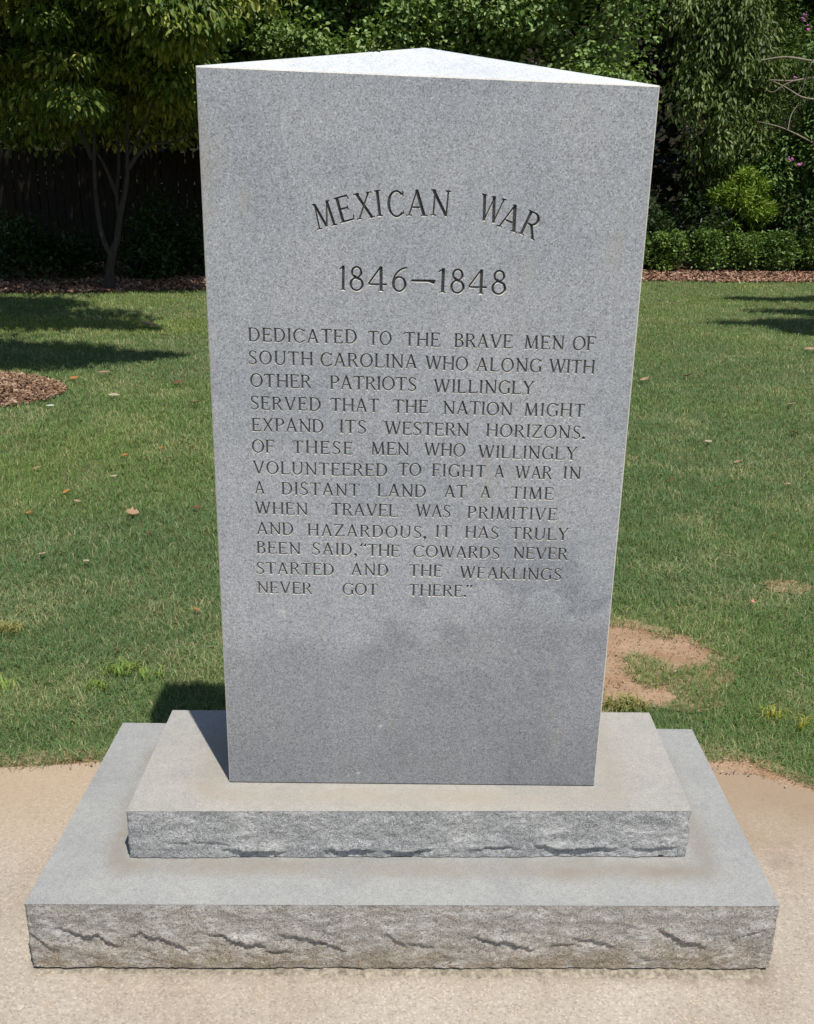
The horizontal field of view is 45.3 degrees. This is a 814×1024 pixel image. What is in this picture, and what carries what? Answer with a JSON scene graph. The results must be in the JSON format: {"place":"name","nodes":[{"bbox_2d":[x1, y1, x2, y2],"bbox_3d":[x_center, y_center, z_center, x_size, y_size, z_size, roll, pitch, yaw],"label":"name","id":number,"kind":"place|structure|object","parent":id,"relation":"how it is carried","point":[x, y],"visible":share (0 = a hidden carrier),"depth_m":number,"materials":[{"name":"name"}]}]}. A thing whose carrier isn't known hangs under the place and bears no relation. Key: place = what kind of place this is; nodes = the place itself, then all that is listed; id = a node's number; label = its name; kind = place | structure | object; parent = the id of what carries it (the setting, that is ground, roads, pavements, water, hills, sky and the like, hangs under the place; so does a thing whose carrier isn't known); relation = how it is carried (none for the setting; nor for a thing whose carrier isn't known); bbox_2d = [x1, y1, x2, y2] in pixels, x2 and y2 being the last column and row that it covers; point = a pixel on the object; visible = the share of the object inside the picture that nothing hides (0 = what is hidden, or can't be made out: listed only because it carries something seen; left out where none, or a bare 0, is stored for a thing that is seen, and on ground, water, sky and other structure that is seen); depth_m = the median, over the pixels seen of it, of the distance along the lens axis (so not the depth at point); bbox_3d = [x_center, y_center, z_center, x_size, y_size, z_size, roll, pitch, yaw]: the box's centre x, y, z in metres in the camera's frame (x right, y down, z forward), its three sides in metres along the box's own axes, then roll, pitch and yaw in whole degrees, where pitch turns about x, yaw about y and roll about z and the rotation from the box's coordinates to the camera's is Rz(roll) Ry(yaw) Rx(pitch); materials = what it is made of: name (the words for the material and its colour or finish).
{"place":"outdoors","nodes":[
{"label":"outdoors","id":0,"kind":"place"},
{"bbox_2d":[0,762,813,1023],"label":"concrete pavement","id":1,"kind":"structure","parent":0,"point":[38,807],"depth_m":2.04,"materials":[{"name":"beige concrete"}]},
{"bbox_2d":[24,48,779,980],"bbox_3d":[0.011,0.004,2.098,1.584,1.825,0.724,1,19,-1],"label":"granite monument","id":2,"kind":"object","parent":1,"relation":"on","point":[412,750],"visible":1,"depth_m":2.03,"materials":[{"name":"grey stone"}]},
{"bbox_2d":[0,280,813,788],"bbox_3d":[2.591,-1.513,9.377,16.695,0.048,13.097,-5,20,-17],"label":"lawn grass","id":3,"kind":"structure","parent":0,"point":[782,426],"depth_m":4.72,"materials":[{"name":"green plant"}]},
{"bbox_2d":[0,673,19,691],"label":"weed tuft","id":4,"kind":"object","parent":3,"relation":"on","point":[3,684],"visible":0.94,"depth_m":3.18,"materials":[{"name":"green plant"}]},
{"bbox_2d":[0,619,24,636],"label":"weed tuft","id":5,"kind":"object","parent":3,"relation":"on","point":[3,629],"visible":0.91,"depth_m":3.56,"materials":[{"name":"green plant"}]},
{"bbox_2d":[0,370,68,406],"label":"mulch ring chips","id":6,"kind":"object","parent":3,"relation":"on","point":[22,381],"visible":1,"depth_m":7.28,"materials":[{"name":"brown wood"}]},
{"bbox_2d":[84,678,114,692],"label":"weed tuft","id":7,"kind":"object","parent":3,"relation":"on","point":[98,684],"visible":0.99,"depth_m":3.17,"materials":[{"name":"green plant"}]},
{"bbox_2d":[96,655,140,678],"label":"weed tuft","id":8,"kind":"object","parent":3,"relation":"on","point":[119,671],"visible":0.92,"depth_m":3.28,"materials":[{"name":"green plant"}]},
{"bbox_2d":[126,507,138,513],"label":"fallen leaf","id":9,"kind":"object","parent":3,"relation":"on","point":[132,511],"visible":1,"depth_m":4.74,"materials":[{"name":"beige plant"}]},
{"bbox_2d":[138,321,157,325],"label":"fallen leaf","id":10,"kind":"object","parent":3,"relation":"on","point":[148,323],"visible":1,"depth_m":10.50,"materials":[{"name":"brown plant"}]},
{"bbox_2d":[137,662,163,682],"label":"weed tuft","id":11,"kind":"object","parent":3,"relation":"on","point":[146,674],"visible":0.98,"depth_m":3.25,"materials":[{"name":"green plant"}]},
{"bbox_2d":[2,622,809,787],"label":"soil crumbs","id":12,"kind":"object","parent":3,"relation":"on","point":[619,640],"visible":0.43,"depth_m":3.29,"materials":[{"name":"brown soil"}]},
{"bbox_2d":[0,744,813,791],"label":"clay rim","id":13,"kind":"object","parent":3,"relation":"on","point":[737,765],"visible":0.15,"depth_m":2.82,"materials":[{"name":"beige soil"}]},
{"bbox_2d":[0,243,813,293],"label":"mulch bed","id":14,"kind":"object","parent":3,"relation":"on","point":[685,265],"visible":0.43,"depth_m":16.37,"materials":[{"name":"soil"}]},
{"bbox_2d":[0,207,85,280],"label":"understory shrub","id":15,"kind":"object","parent":14,"relation":"on","point":[14,240],"visible":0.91,"depth_m":14.52,"materials":[{"name":"green plant"}]},
{"bbox_2d":[2,76,117,232],"bbox_3d":[-6.550,-9.350,16.605,6.725,10.087,8.200,1,19,-1],"label":"tall tree","id":16,"kind":"object","parent":14,"relation":"on","point":[74,148],"depth_m":18.38,"materials":[{"name":"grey plant"}]},
{"bbox_2d":[33,225,118,279],"bbox_3d":[-5.112,-3.902,15.039,1.143,0.975,1.424,1,19,-1],"label":"understory shrub","id":17,"kind":"object","parent":14,"relation":"on","point":[80,262],"visible":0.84,"depth_m":14.87,"materials":[{"name":"green plant"}]},
{"bbox_2d":[0,148,204,260],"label":"board fence","id":18,"kind":"object","parent":14,"relation":"on","point":[150,172],"visible":0.3,"depth_m":17.84,"materials":[{"name":"black wood"}]},
{"bbox_2d":[103,229,189,281],"bbox_3d":[-4.024,-3.895,15.128,1.302,1.012,1.444,1,19,-1],"label":"understory shrub","id":19,"kind":"object","parent":14,"relation":"on","point":[145,258],"visible":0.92,"depth_m":14.96,"materials":[{"name":"green plant"}]},
{"bbox_2d":[0,0,299,287],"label":"multi stem tree","id":20,"kind":"object","parent":14,"relation":"on","point":[64,64],"visible":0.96,"depth_m":12.37,"materials":[{"name":"green plant"}]},
{"bbox_2d":[112,186,205,278],"bbox_3d":[-3.651,-4.391,15.637,2.204,1.573,1.512,1,19,-1],"label":"understory shrub","id":21,"kind":"object","parent":14,"relation":"on","point":[172,229],"visible":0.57,"depth_m":15.50,"materials":[{"name":"green plant"}]},
{"bbox_2d":[237,2,347,55],"bbox_3d":[-2.783,-9.540,16.920,7.059,10.372,7.956,1,19,-1],"label":"tall tree","id":22,"kind":"object","parent":14,"relation":"on","point":[324,34],"depth_m":16.37,"materials":[{"name":"green plant"}]},
{"bbox_2d":[158,0,443,137],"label":"vine covered tree","id":23,"kind":"object","parent":14,"relation":"on","point":[307,28],"visible":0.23,"depth_m":14.39,"materials":[{"name":"green plant"}]},
{"bbox_2d":[0,267,813,293],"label":"mulch bed chips","id":24,"kind":"object","parent":14,"relation":"on","point":[724,275],"visible":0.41,"depth_m":14.92,"materials":[{"name":"brown wood"}]},
{"bbox_2d":[0,0,813,256],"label":"woodland","id":25,"kind":"object","parent":14,"relation":"on","point":[662,179],"visible":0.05,"depth_m":20.88,"materials":[{"name":"green plant"}]},
{"bbox_2d":[330,0,505,47],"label":"tall tree","id":26,"kind":"object","parent":14,"relation":"on","point":[348,13],"visible":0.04,"depth_m":17.94,"materials":[{"name":"green plant"}]},
{"bbox_2d":[367,0,670,118],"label":"vine covered tree","id":27,"kind":"object","parent":14,"relation":"on","point":[488,28],"visible":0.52,"depth_m":14.57,"materials":[{"name":"green plant"}]},
{"bbox_2d":[503,0,742,70],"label":"tall tree","id":28,"kind":"object","parent":14,"relation":"on","point":[589,27],"visible":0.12,"depth_m":18.77,"materials":[{"name":"green plant"}]},
{"bbox_2d":[643,231,654,263],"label":"hedge shrub","id":29,"kind":"object","parent":14,"relation":"on","point":[647,239],"visible":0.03,"depth_m":17.55,"materials":[{"name":"green plant"}]},
{"bbox_2d":[643,193,679,268],"bbox_3d":[3.934,-5.183,18.145,2.189,1.682,1.488,1,19,-1],"label":"understory shrub","id":30,"kind":"object","parent":14,"relation":"on","point":[654,216],"visible":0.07,"depth_m":17.95,"materials":[{"name":"green plant"}]},
{"bbox_2d":[643,228,691,271],"bbox_3d":[4.773,-4.758,17.856,0.865,0.856,0.840,1,19,-1],"label":"hedge shrub","id":31,"kind":"object","parent":14,"relation":"on","point":[669,246],"visible":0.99,"depth_m":17.73,"materials":[{"name":"green plant"}]},
{"bbox_2d":[591,0,789,233],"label":"drooping tree","id":32,"kind":"object","parent":14,"relation":"on","point":[730,90],"visible":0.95,"depth_m":17.96,"materials":[{"name":"green plant"}]},
{"bbox_2d":[645,188,741,267],"bbox_3d":[5.269,-5.320,18.579,2.197,1.640,1.479,1,19,-1],"label":"understory shrub","id":33,"kind":"object","parent":14,"relation":"on","point":[707,224],"visible":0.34,"depth_m":18.46,"materials":[{"name":"green plant"}]},
{"bbox_2d":[685,224,729,270],"bbox_3d":[5.535,-4.835,18.002,0.886,0.911,0.866,1,19,-1],"label":"hedge shrub","id":34,"kind":"object","parent":14,"relation":"on","point":[707,246],"visible":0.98,"depth_m":17.87,"materials":[{"name":"green plant"}]},
{"bbox_2d":[631,0,813,229],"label":"tall tree","id":35,"kind":"object","parent":14,"relation":"on","point":[812,11],"visible":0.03,"depth_m":20.74,"materials":[{"name":"green plant"}]},
{"bbox_2d":[721,229,766,271],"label":"hedge shrub","id":36,"kind":"object","parent":14,"relation":"on","point":[743,250],"visible":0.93,"depth_m":18.00,"materials":[{"name":"green plant"}]},
{"bbox_2d":[702,164,799,267],"bbox_3d":[6.483,-5.518,18.467,1.778,2.011,1.366,1,19,-1],"label":"feathery shrub","id":37,"kind":"object","parent":14,"relation":"on","point":[757,209],"visible":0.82,"depth_m":18.12,"materials":[{"name":"green plant"}]},
{"bbox_2d":[730,0,813,231],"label":"wispy shrub","id":38,"kind":"object","parent":14,"relation":"on","point":[788,30],"visible":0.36,"depth_m":19.05,"materials":[{"name":"green plant"}]},
{"bbox_2d":[736,13,813,267],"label":"flowering shrub","id":39,"kind":"object","parent":14,"relation":"on","point":[793,168],"visible":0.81,"depth_m":18.16,"materials":[{"name":"green plant"}]},
{"bbox_2d":[737,189,813,270],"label":"understory shrub","id":40,"kind":"object","parent":14,"relation":"on","point":[788,203],"visible":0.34,"depth_m":18.20,"materials":[{"name":"green plant"}]},
{"bbox_2d":[759,228,804,271],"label":"hedge shrub","id":41,"kind":"object","parent":14,"relation":"on","point":[779,251],"visible":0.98,"depth_m":18.06,"materials":[{"name":"green plant"}]},
{"bbox_2d":[790,230,813,270],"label":"hedge shrub","id":42,"kind":"object","parent":14,"relation":"on","point":[806,258],"visible":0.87,"depth_m":18.23,"materials":[{"name":"green plant"}]},
{"bbox_2d":[602,691,650,712],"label":"weed tuft","id":43,"kind":"object","parent":3,"relation":"on","point":[627,699],"visible":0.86,"depth_m":3.12,"materials":[{"name":"green plant"}]},
{"bbox_2d":[601,617,740,711],"bbox_3d":[0.679,0.525,3.438,0.912,0.008,0.796,12,22,28],"label":"bare clay patch","id":44,"kind":"object","parent":3,"relation":"on","point":[623,645],"visible":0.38,"depth_m":3.44,"materials":[{"name":"beige soil"}]},
{"bbox_2d":[759,704,788,722],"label":"weed tuft","id":45,"kind":"object","parent":3,"relation":"on","point":[773,713],"visible":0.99,"depth_m":3.08,"materials":[{"name":"green plant"}]},
{"bbox_2d":[760,579,811,593],"bbox_3d":[1.599,0.313,4.096,0.226,0.006,0.164,1,19,-1],"label":"bare clay patch","id":46,"kind":"object","parent":3,"relation":"on","point":[787,583],"visible":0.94,"depth_m":4.10,"materials":[{"name":"beige soil"}]},
{"bbox_2d":[796,713,813,731],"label":"weed tuft","id":47,"kind":"object","parent":3,"relation":"on","point":[801,723],"visible":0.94,"depth_m":3.03,"materials":[{"name":"green plant"}]},
{"bbox_2d":[0,0,813,235],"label":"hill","id":48,"kind":"structure","parent":0,"point":[678,138],"depth_m":30.19,"materials":[{"name":"green plant"}]}
]}

